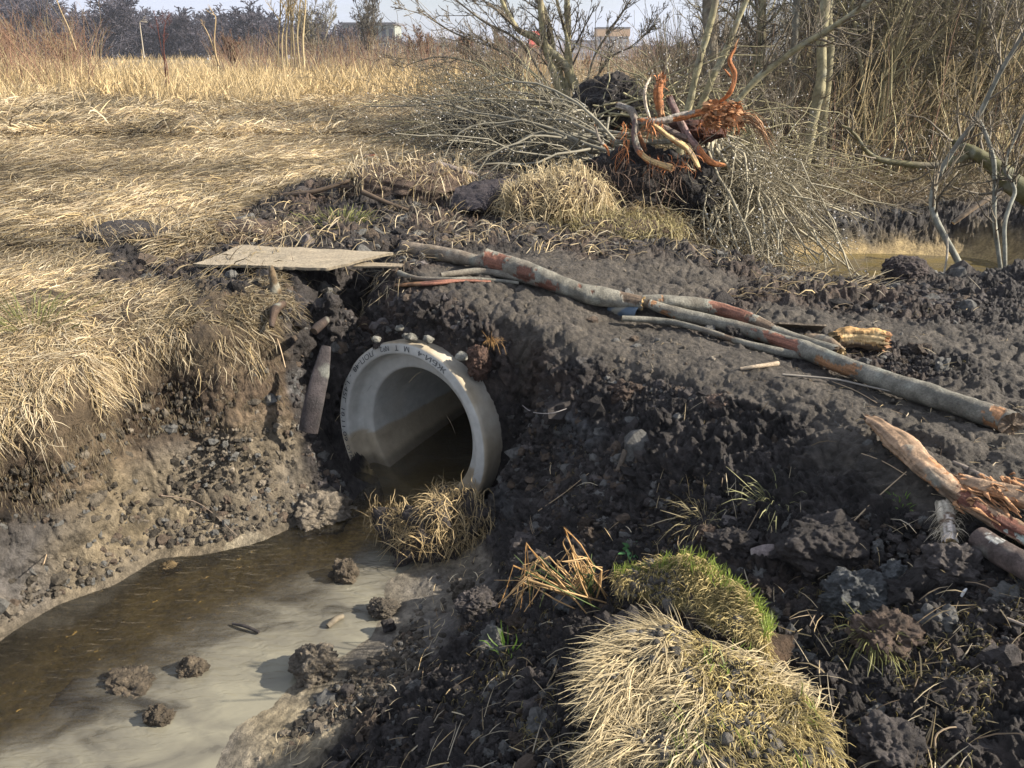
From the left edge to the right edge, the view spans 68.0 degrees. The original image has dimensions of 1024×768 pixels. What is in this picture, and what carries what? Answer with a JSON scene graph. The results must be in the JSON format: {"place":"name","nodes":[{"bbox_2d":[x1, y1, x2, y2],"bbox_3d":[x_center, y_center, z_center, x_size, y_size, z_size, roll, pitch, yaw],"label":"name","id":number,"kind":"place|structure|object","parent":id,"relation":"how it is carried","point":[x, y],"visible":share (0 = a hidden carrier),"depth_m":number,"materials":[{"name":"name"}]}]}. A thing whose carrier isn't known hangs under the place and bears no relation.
{"place":"outdoors","nodes":[
{"label":"outdoors","id":0,"kind":"place"},
{"bbox_2d":[0,432,468,767],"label":"stream","id":1,"kind":"structure","parent":0,"point":[247,675],"depth_m":3.32,"materials":[{"name":"liquid"}]},
{"bbox_2d":[0,60,1023,767],"bbox_3d":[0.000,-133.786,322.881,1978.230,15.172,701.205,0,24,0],"label":"ground","id":2,"kind":"structure","parent":0,"point":[46,642],"depth_m":3.97,"materials":[{"name":"soil"}]},
{"bbox_2d":[0,0,78,58],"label":"distant tree","id":3,"kind":"object","parent":2,"relation":"on","point":[41,7],"visible":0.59,"depth_m":144.34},
{"bbox_2d":[0,283,110,338],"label":"grass tuft","id":4,"kind":"object","parent":2,"relation":"on","point":[39,307],"visible":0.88,"depth_m":4.33,"materials":[{"name":"plant"}]},
{"bbox_2d":[0,1,112,88],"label":"undergrowth","id":5,"kind":"object","parent":2,"relation":"on","point":[9,60],"visible":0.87,"depth_m":23.18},
{"bbox_2d":[49,673,107,716],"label":"mud","id":6,"kind":"structure","parent":2,"relation":"on","point":[74,697],"depth_m":3.29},
{"bbox_2d":[64,0,142,59],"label":"distant tree","id":7,"kind":"object","parent":2,"relation":"on","point":[112,12],"visible":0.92,"depth_m":134.38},
{"bbox_2d":[64,205,182,247],"bbox_3d":[-2.958,-1.039,5.887,0.979,0.669,0.781,0,24,0],"label":"turf heap","id":8,"kind":"object","parent":2,"relation":"on","point":[114,232],"visible":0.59,"depth_m":5.71,"materials":[{"name":"plant"}]},
{"bbox_2d":[84,0,170,59],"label":"distant tree","id":9,"kind":"object","parent":2,"relation":"on","point":[127,2],"visible":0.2,"depth_m":151.82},
{"bbox_2d":[99,664,156,706],"bbox_3d":[-1.682,1.345,3.351,0.269,0.161,0.224,12,26,24],"label":"soil clod","id":10,"kind":"object","parent":2,"relation":"on","point":[135,681],"visible":0.85,"depth_m":3.30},
{"bbox_2d":[95,11,186,59],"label":"distant tree","id":11,"kind":"object","parent":2,"relation":"on","point":[145,37],"visible":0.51,"depth_m":144.20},
{"bbox_2d":[0,311,286,525],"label":"hanging straw","id":12,"kind":"object","parent":2,"relation":"on","point":[44,437],"visible":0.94,"depth_m":3.99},
{"bbox_2d":[142,703,176,726],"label":"soil clod","id":13,"kind":"object","parent":2,"relation":"on","point":[159,715],"visible":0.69,"depth_m":3.12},
{"bbox_2d":[140,24,191,59],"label":"distant tree","id":14,"kind":"object","parent":2,"relation":"on","point":[154,38],"visible":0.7,"depth_m":135.95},
{"bbox_2d":[161,8,218,59],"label":"distant tree","id":15,"kind":"object","parent":2,"relation":"on","point":[195,45],"visible":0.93,"depth_m":135.09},
{"bbox_2d":[175,655,210,678],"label":"soil clod","id":16,"kind":"object","parent":2,"relation":"on","point":[190,666],"visible":0.64,"depth_m":3.36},
{"bbox_2d":[182,10,233,57],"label":"distant tree","id":17,"kind":"object","parent":2,"relation":"on","point":[210,23],"visible":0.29,"depth_m":151.24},
{"bbox_2d":[0,366,427,737],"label":"bank crumbs","id":18,"kind":"object","parent":2,"relation":"on","point":[379,669],"visible":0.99,"depth_m":4.02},
{"bbox_2d":[191,211,294,244],"bbox_3d":[-2.087,-1.017,5.921,0.888,0.692,0.724,0,24,0],"label":"turf heap","id":19,"kind":"object","parent":2,"relation":"on","point":[256,228],"visible":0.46,"depth_m":5.78,"materials":[{"name":"plant"}]},
{"bbox_2d":[204,0,295,58],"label":"distant tree","id":20,"kind":"object","parent":2,"relation":"on","point":[242,21],"visible":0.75,"depth_m":143.01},
{"bbox_2d":[252,17,304,57],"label":"distant tree","id":21,"kind":"object","parent":2,"relation":"on","point":[273,28],"visible":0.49,"depth_m":134.31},
{"bbox_2d":[265,0,309,66],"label":"sapling","id":22,"kind":"object","parent":2,"relation":"on","point":[290,10],"visible":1,"depth_m":19.00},
{"bbox_2d":[193,245,392,270],"bbox_3d":[-1.458,-0.844,5.114,1.242,0.050,0.451,4,24,9],"label":"board","id":23,"kind":"object","parent":2,"relation":"on","point":[316,259],"visible":0.98,"depth_m":5.10,"materials":[{"name":"brown wood"}]},
{"bbox_2d":[287,0,337,65],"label":"bare tree","id":24,"kind":"object","parent":2,"relation":"on","point":[307,26],"visible":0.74,"depth_m":43.46,"materials":[{"name":"beige plant"}]},
{"bbox_2d":[287,642,340,689],"bbox_3d":[-0.878,1.241,3.359,0.210,0.182,0.237,-18,30,-35],"label":"soil clod","id":25,"kind":"object","parent":2,"relation":"on","point":[311,665],"visible":0.98,"depth_m":3.31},
{"bbox_2d":[299,345,330,433],"bbox_3d":[-1.133,0.041,4.456,0.123,0.484,0.277,15,28,31],"label":"plank","id":26,"kind":"object","parent":2,"relation":"on","point":[312,409],"visible":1,"depth_m":4.42,"materials":[{"name":"brown wood"}]},
{"bbox_2d":[294,486,353,536],"bbox_3d":[-1.132,0.772,4.543,0.376,0.292,0.333,-8,25,-17],"label":"soil clod","id":27,"kind":"object","parent":2,"relation":"on","point":[321,509],"visible":0.94,"depth_m":4.45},
{"bbox_2d":[317,21,369,59],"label":"distant tree","id":28,"kind":"object","parent":2,"relation":"on","point":[344,30],"visible":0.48,"depth_m":145.22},
{"bbox_2d":[327,557,359,584],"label":"soil clod","id":29,"kind":"object","parent":2,"relation":"on","point":[345,570],"visible":0.67,"depth_m":3.95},
{"bbox_2d":[343,0,397,67],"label":"bare tree","id":30,"kind":"object","parent":2,"relation":"on","point":[370,14],"visible":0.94,"depth_m":40.33,"materials":[{"name":"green plant"}]},
{"bbox_2d":[341,22,401,59],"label":"building","id":31,"kind":"structure","parent":2,"relation":"on","point":[390,30],"depth_m":185.86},
{"bbox_2d":[366,597,401,619],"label":"soil clod","id":32,"kind":"object","parent":2,"relation":"on","point":[382,608],"visible":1,"depth_m":3.70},
{"bbox_2d":[0,67,779,436],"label":"dry grass","id":33,"kind":"structure","parent":2,"relation":"on","point":[30,239],"depth_m":7.27,"materials":[{"name":"plant"}]},
{"bbox_2d":[304,143,490,208],"bbox_3d":[-1.019,-1.779,7.066,1.748,0.966,1.079,0,24,0],"label":"turf heap","id":34,"kind":"object","parent":2,"relation":"on","point":[419,179],"visible":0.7,"depth_m":6.77,"materials":[{"name":"plant"}]},
{"bbox_2d":[340,339,502,505],"bbox_3d":[0.652,-0.235,6.516,1.199,1.620,4.694,16,28,31],"label":"culvert pipe","id":35,"kind":"object","parent":2,"relation":"on","point":[393,415],"visible":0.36,"depth_m":5.05,"materials":[{"name":"concrete"}]},
{"bbox_2d":[356,469,494,569],"bbox_3d":[-0.440,0.832,4.253,0.697,0.787,0.739,-17,29,-33],"label":"straw topped clod","id":36,"kind":"object","parent":2,"relation":"on","point":[442,523],"visible":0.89,"depth_m":4.09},
{"bbox_2d":[287,0,576,151],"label":"brush pile","id":37,"kind":"object","parent":2,"relation":"on","point":[467,67],"visible":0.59,"depth_m":10.53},
{"bbox_2d":[399,241,481,267],"bbox_3d":[-0.456,-0.880,5.168,0.733,0.105,0.116,15,28,30],"label":"log","id":38,"kind":"object","parent":2,"relation":"on","point":[457,257],"visible":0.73,"depth_m":5.12,"materials":[{"name":"grey plant"}]},
{"bbox_2d":[397,270,518,284],"bbox_3d":[-0.360,-0.668,4.829,0.808,0.048,0.117,5,24,11],"label":"branch","id":39,"kind":"object","parent":2,"relation":"on","point":[400,273],"visible":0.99,"depth_m":4.81,"materials":[{"name":"brown plant"}]},
{"bbox_2d":[198,19,722,77],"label":"undergrowth","id":40,"kind":"object","parent":2,"relation":"on","point":[329,58],"visible":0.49,"depth_m":33.23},
{"bbox_2d":[453,584,497,619],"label":"soil clod","id":41,"kind":"object","parent":2,"relation":"on","point":[477,601],"visible":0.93,"depth_m":3.42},
{"bbox_2d":[465,344,491,381],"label":"soil clod","id":42,"kind":"object","parent":2,"relation":"on","point":[478,361],"visible":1,"depth_m":4.38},
{"bbox_2d":[450,178,517,211],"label":"clod","id":43,"kind":"object","parent":2,"relation":"on","point":[475,195],"visible":0.69,"depth_m":6.51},
{"bbox_2d":[347,18,629,180],"bbox_3d":[-0.278,-2.879,8.415,2.733,2.146,3.786,-12,27,-25],"label":"brush pile","id":44,"kind":"object","parent":2,"relation":"on","point":[555,132],"visible":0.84,"depth_m":7.94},
{"bbox_2d":[441,105,543,147],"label":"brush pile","id":45,"kind":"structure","parent":2,"relation":"on","point":[469,122],"depth_m":9.50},
{"bbox_2d":[269,283,756,545],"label":"soil crumbs","id":46,"kind":"object","parent":2,"relation":"on","point":[604,470],"visible":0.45,"depth_m":4.03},
{"bbox_2d":[371,0,671,113],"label":"willow","id":47,"kind":"object","parent":2,"relation":"on","point":[565,83],"visible":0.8,"depth_m":11.79,"materials":[{"name":"grey plant"}]},
{"bbox_2d":[509,548,557,585],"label":"soil clod","id":48,"kind":"object","parent":2,"relation":"on","point":[516,572],"visible":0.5,"depth_m":3.50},
{"bbox_2d":[498,527,608,613],"bbox_3d":[0.165,0.759,3.047,0.479,0.453,0.411,0,24,0],"label":"rush tuft","id":49,"kind":"object","parent":2,"relation":"on","point":[583,584],"visible":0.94,"depth_m":3.02,"materials":[{"name":"plant"}]},
{"bbox_2d":[484,149,626,225],"bbox_3d":[0.361,-1.485,6.572,1.393,1.100,1.167,0,24,0],"label":"straw heap","id":50,"kind":"object","parent":2,"relation":"on","point":[549,192],"visible":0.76,"depth_m":6.28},
{"bbox_2d":[479,248,644,310],"bbox_3d":[0.277,-0.648,4.726,1.133,0.255,0.208,13,27,26],"label":"log","id":51,"kind":"object","parent":2,"relation":"on","point":[527,272],"visible":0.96,"depth_m":4.63,"materials":[{"name":"wood"}]},
{"bbox_2d":[440,268,526,283],"bbox_3d":[-0.116,-0.687,4.849,0.680,0.081,0.146,3,24,6],"label":"branch","id":52,"kind":"object","parent":51,"relation":"on","point":[482,271],"visible":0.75,"depth_m":4.86,"materials":[{"name":"grey plant"}]},
{"bbox_2d":[134,156,994,378],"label":"soil crumbs","id":53,"kind":"object","parent":2,"relation":"on","point":[972,296],"visible":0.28,"depth_m":5.42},
{"bbox_2d":[138,114,1023,767],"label":"loose straw","id":54,"kind":"object","parent":2,"relation":"on","point":[712,244],"visible":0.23,"depth_m":5.53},
{"bbox_2d":[199,256,1023,767],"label":"clay crumbs","id":55,"kind":"object","parent":2,"relation":"on","point":[1001,440],"visible":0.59,"depth_m":3.80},
{"bbox_2d":[594,27,630,59],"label":"apartment tower","id":56,"kind":"structure","parent":2,"relation":"on","point":[598,31],"depth_m":300.11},
{"bbox_2d":[572,70,654,147],"bbox_3d":[1.263,-3.410,9.426,1.074,0.896,0.886,0,24,0],"label":"peat block","id":57,"kind":"object","parent":2,"relation":"on","point":[594,95],"depth_m":9.15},
{"bbox_2d":[545,199,695,241],"bbox_3d":[0.802,-1.170,6.271,1.435,0.755,0.862,0,24,0],"label":"straw heap","id":58,"kind":"object","parent":2,"relation":"on","point":[641,226],"visible":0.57,"depth_m":6.08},
{"bbox_2d":[226,280,1023,767],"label":"soil lumps","id":59,"kind":"object","parent":2,"relation":"on","point":[912,584],"visible":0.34,"depth_m":2.71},
{"bbox_2d":[608,379,645,403],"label":"soil clod","id":60,"kind":"object","parent":2,"relation":"on","point":[623,392],"visible":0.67,"depth_m":3.92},
{"bbox_2d":[291,298,1023,767],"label":"soil crumbs","id":61,"kind":"object","parent":2,"relation":"on","point":[1009,656],"visible":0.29,"depth_m":2.80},
{"bbox_2d":[583,39,777,233],"bbox_3d":[1.386,-2.097,6.706,1.764,1.840,1.023,-3,24,-7],"label":"uprooted stump","id":62,"kind":"object","parent":2,"relation":"on","point":[637,167],"visible":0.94,"depth_m":6.66,"materials":[{"name":"brown wood"}]},
{"bbox_2d":[356,308,1022,767],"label":"fine roots","id":63,"kind":"object","parent":2,"relation":"on","point":[802,646],"visible":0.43,"depth_m":2.36,"materials":[{"name":"plant"}]},
{"bbox_2d":[606,545,798,668],"bbox_3d":[0.700,0.815,2.781,0.344,0.372,0.860,-15,28,-31],"label":"turf strip","id":64,"kind":"object","parent":2,"relation":"on","point":[728,608],"visible":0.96,"depth_m":2.77,"materials":[{"name":"plant"}]},
{"bbox_2d":[551,599,855,767],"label":"turf block","id":65,"kind":"object","parent":2,"relation":"on","point":[671,695],"depth_m":2.12,"materials":[{"name":"plant"}]},
{"bbox_2d":[676,0,734,154],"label":"tree","id":66,"kind":"object","parent":2,"relation":"on","point":[706,33],"visible":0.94,"depth_m":8.20,"materials":[{"name":"beige plant"}]},
{"bbox_2d":[622,315,801,358],"bbox_3d":[1.115,-0.277,4.264,1.052,0.070,0.138,14,28,29],"label":"branch","id":67,"kind":"object","parent":2,"relation":"on","point":[778,351],"visible":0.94,"depth_m":4.22,"materials":[{"name":"grey plant"}]},
{"bbox_2d":[697,0,742,147],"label":"tree","id":68,"kind":"object","parent":2,"relation":"on","point":[706,5],"visible":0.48,"depth_m":9.96,"materials":[{"name":"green plant"}]},
{"bbox_2d":[701,526,759,558],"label":"soil clod","id":69,"kind":"object","parent":2,"relation":"on","point":[734,542],"visible":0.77,"depth_m":2.99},
{"bbox_2d":[692,0,777,119],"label":"tree","id":70,"kind":"object","parent":2,"relation":"on","point":[721,60],"visible":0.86,"depth_m":8.47,"materials":[{"name":"grey plant"}]},
{"bbox_2d":[523,0,951,246],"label":"brush pile","id":71,"kind":"object","parent":2,"relation":"on","point":[668,112],"visible":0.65,"depth_m":8.82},
{"bbox_2d":[643,294,841,352],"bbox_3d":[1.303,-0.378,4.392,1.218,0.162,0.299,16,28,32],"label":"log","id":72,"kind":"object","parent":2,"relation":"on","point":[713,307],"visible":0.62,"depth_m":4.50,"materials":[{"name":"grey plant"}]},
{"bbox_2d":[695,0,792,117],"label":"bare tree","id":73,"kind":"object","parent":2,"relation":"on","point":[752,5],"visible":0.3,"depth_m":12.08,"materials":[{"name":"brown plant"}]},
{"bbox_2d":[610,0,897,175],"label":"undergrowth","id":74,"kind":"object","parent":2,"relation":"on","point":[678,42],"visible":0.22,"depth_m":10.96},
{"bbox_2d":[725,0,812,108],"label":"tree","id":75,"kind":"object","parent":2,"relation":"on","point":[744,21],"visible":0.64,"depth_m":10.82,"materials":[{"name":"brown plant"}]},
{"bbox_2d":[744,0,799,154],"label":"tree","id":76,"kind":"object","parent":2,"relation":"on","point":[795,23],"visible":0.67,"depth_m":10.43,"materials":[{"name":"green plant"}]},
{"bbox_2d":[622,98,922,278],"bbox_3d":[2.436,-1.536,6.954,3.441,2.021,2.546,-20,30,-37],"label":"brush pile","id":77,"kind":"object","parent":2,"relation":"on","point":[746,183],"visible":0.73,"depth_m":6.82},
{"bbox_2d":[733,0,891,102],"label":"leaning tree","id":78,"kind":"object","parent":2,"relation":"on","point":[796,48],"visible":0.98,"depth_m":7.04,"materials":[{"name":"grey plant"}]},
{"bbox_2d":[784,0,854,170],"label":"tree","id":79,"kind":"object","parent":2,"relation":"on","point":[818,95],"visible":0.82,"depth_m":9.69,"materials":[{"name":"grey plant"}]},
{"bbox_2d":[774,509,876,578],"bbox_3d":[1.171,0.601,2.872,0.400,0.258,0.302,0,24,0],"label":"soil clod","id":80,"kind":"object","parent":2,"relation":"on","point":[809,546],"visible":0.86,"depth_m":2.77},
{"bbox_2d":[647,299,1023,434],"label":"log","id":81,"kind":"object","parent":2,"relation":"on","point":[1001,419],"visible":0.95,"depth_m":3.54,"materials":[{"name":"wood"}]},
{"bbox_2d":[798,0,883,176],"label":"tree","id":82,"kind":"object","parent":2,"relation":"on","point":[830,51],"visible":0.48,"depth_m":10.07,"materials":[{"name":"grey plant"}]},
{"bbox_2d":[818,566,888,619],"bbox_3d":[1.190,0.734,2.636,0.255,0.207,0.223,0,24,0],"label":"soil clod","id":83,"kind":"object","parent":2,"relation":"on","point":[863,591],"visible":0.81,"depth_m":2.58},
{"bbox_2d":[765,0,943,152],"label":"thicket tree","id":84,"kind":"object","parent":2,"relation":"on","point":[859,27],"visible":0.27,"depth_m":11.17,"materials":[{"name":"brown plant"}]},
{"bbox_2d":[828,326,891,351],"bbox_3d":[1.903,-0.248,4.153,0.334,0.140,0.137,8,25,17],"label":"wood chunk","id":85,"kind":"object","parent":2,"relation":"on","point":[876,339],"visible":0.85,"depth_m":4.11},
{"bbox_2d":[765,0,956,150],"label":"thicket tree","id":86,"kind":"object","parent":2,"relation":"on","point":[853,63],"visible":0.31,"depth_m":11.19,"materials":[{"name":"brown plant"}]},
{"bbox_2d":[758,0,976,155],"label":"thicket tree","id":87,"kind":"object","parent":2,"relation":"on","point":[899,63],"visible":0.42,"depth_m":10.79,"materials":[{"name":"brown plant"}]},
{"bbox_2d":[829,606,930,681],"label":"grass tuft","id":88,"kind":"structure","parent":2,"relation":"on","point":[873,654],"depth_m":2.33,"materials":[{"name":"plant"}]},
{"bbox_2d":[747,0,1023,178],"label":"undergrowth","id":89,"kind":"object","parent":2,"relation":"on","point":[953,135],"visible":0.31,"depth_m":10.77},
{"bbox_2d":[770,0,1001,171],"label":"thicket tree","id":90,"kind":"object","parent":2,"relation":"on","point":[897,49],"visible":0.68,"depth_m":10.51,"materials":[{"name":"brown plant"}]},
{"bbox_2d":[844,604,927,662],"bbox_3d":[1.210,0.799,2.408,0.267,0.167,0.204,0,24,0],"label":"soil clod","id":91,"kind":"object","parent":2,"relation":"on","point":[894,620],"visible":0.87,"depth_m":2.37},
{"bbox_2d":[814,0,959,159],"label":"thicket tree","id":92,"kind":"object","parent":2,"relation":"on","point":[879,65],"visible":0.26,"depth_m":11.22,"materials":[{"name":"brown plant"}]},
{"bbox_2d":[847,708,931,767],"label":"soil clod","id":93,"kind":"object","parent":2,"relation":"on","point":[891,742],"visible":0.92,"depth_m":2.02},
{"bbox_2d":[879,558,908,578],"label":"soil clod","id":94,"kind":"object","parent":2,"relation":"on","point":[893,568],"visible":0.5,"depth_m":2.63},
{"bbox_2d":[880,255,929,281],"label":"soil clod","id":95,"kind":"object","parent":2,"relation":"on","point":[906,267],"visible":0.74,"depth_m":5.35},
{"bbox_2d":[864,414,1023,545],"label":"split log","id":96,"kind":"object","parent":2,"relation":"on","point":[961,492],"visible":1,"depth_m":2.67,"materials":[{"name":"brown wood"}]},
{"bbox_2d":[924,498,971,543],"bbox_3d":[1.541,0.501,2.668,0.154,0.148,0.218,11,26,24],"label":"birch stub","id":97,"kind":"object","parent":2,"relation":"on","point":[945,513],"visible":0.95,"depth_m":2.65,"materials":[{"name":"white plant"}]},
{"bbox_2d":[913,542,983,591],"bbox_3d":[1.474,0.615,2.547,0.194,0.184,0.197,-18,30,-35],"label":"soil clod","id":98,"kind":"object","parent":2,"relation":"on","point":[957,563],"visible":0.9,"depth_m":2.51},
{"bbox_2d":[874,0,1023,156],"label":"thicket tree","id":99,"kind":"object","parent":2,"relation":"on","point":[932,107],"visible":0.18,"depth_m":11.83,"materials":[{"name":"brown plant"}]},
{"bbox_2d":[899,0,1014,157],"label":"thicket tree","id":100,"kind":"object","parent":2,"relation":"on","point":[928,65],"visible":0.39,"depth_m":11.19,"materials":[{"name":"brown plant"}]},
{"bbox_2d":[900,83,1023,210],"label":"leaning tree","id":101,"kind":"object","parent":2,"relation":"on","point":[975,154],"visible":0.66,"depth_m":7.54,"materials":[{"name":"grey plant"}]},
{"bbox_2d":[823,94,969,242],"bbox_3d":[3.868,-2.187,7.728,1.514,1.480,0.651,-3,24,-7],"label":"branch","id":102,"kind":"object","parent":101,"relation":"attached to","point":[872,156],"visible":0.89,"depth_m":7.62,"materials":[{"name":"grey plant"}]},
{"bbox_2d":[909,0,1016,154],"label":"thicket tree","id":103,"kind":"object","parent":2,"relation":"on","point":[944,64],"visible":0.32,"depth_m":11.41,"materials":[{"name":"brown plant"}]},
{"bbox_2d":[905,0,1023,161],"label":"thicket tree","id":104,"kind":"object","parent":2,"relation":"on","point":[1016,103],"visible":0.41,"depth_m":11.13,"materials":[{"name":"brown plant"}]},
{"bbox_2d":[908,0,1023,262],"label":"sapling","id":105,"kind":"object","parent":2,"relation":"on","point":[934,200],"visible":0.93,"depth_m":5.82,"materials":[{"name":"grey plant"}]},
{"bbox_2d":[914,0,1023,144],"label":"thicket tree","id":106,"kind":"object","parent":2,"relation":"on","point":[963,79],"visible":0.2,"depth_m":11.59,"materials":[{"name":"brown plant"}]},
{"bbox_2d":[917,0,1023,166],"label":"thicket tree","id":107,"kind":"object","parent":2,"relation":"on","point":[985,55],"visible":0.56,"depth_m":10.77,"materials":[{"name":"brown plant"}]},
{"bbox_2d":[942,97,1023,268],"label":"sapling","id":108,"kind":"object","parent":2,"relation":"on","point":[993,163],"visible":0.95,"depth_m":5.75,"materials":[{"name":"grey plant"}]},
{"bbox_2d":[959,95,1023,266],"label":"sapling","id":109,"kind":"object","parent":2,"relation":"on","point":[1016,173],"visible":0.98,"depth_m":5.61,"materials":[{"name":"grey plant"}]},
{"bbox_2d":[968,527,1023,580],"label":"log","id":110,"kind":"object","parent":2,"relation":"on","point":[1001,553],"visible":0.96,"depth_m":2.47,"materials":[{"name":"brown plant"}]},
{"bbox_2d":[0,49,1023,195],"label":"tall dry grass","id":111,"kind":"structure","parent":0,"point":[180,77],"depth_m":19.27,"materials":[{"name":"plant"}]},
{"bbox_2d":[49,0,1022,60],"label":"sky","id":112,"kind":"structure","parent":0,"point":[344,6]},
{"bbox_2d":[784,254,997,277],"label":"pond","id":113,"kind":"structure","parent":0,"point":[937,263],"depth_m":9.08,"materials":[{"name":"liquid"}]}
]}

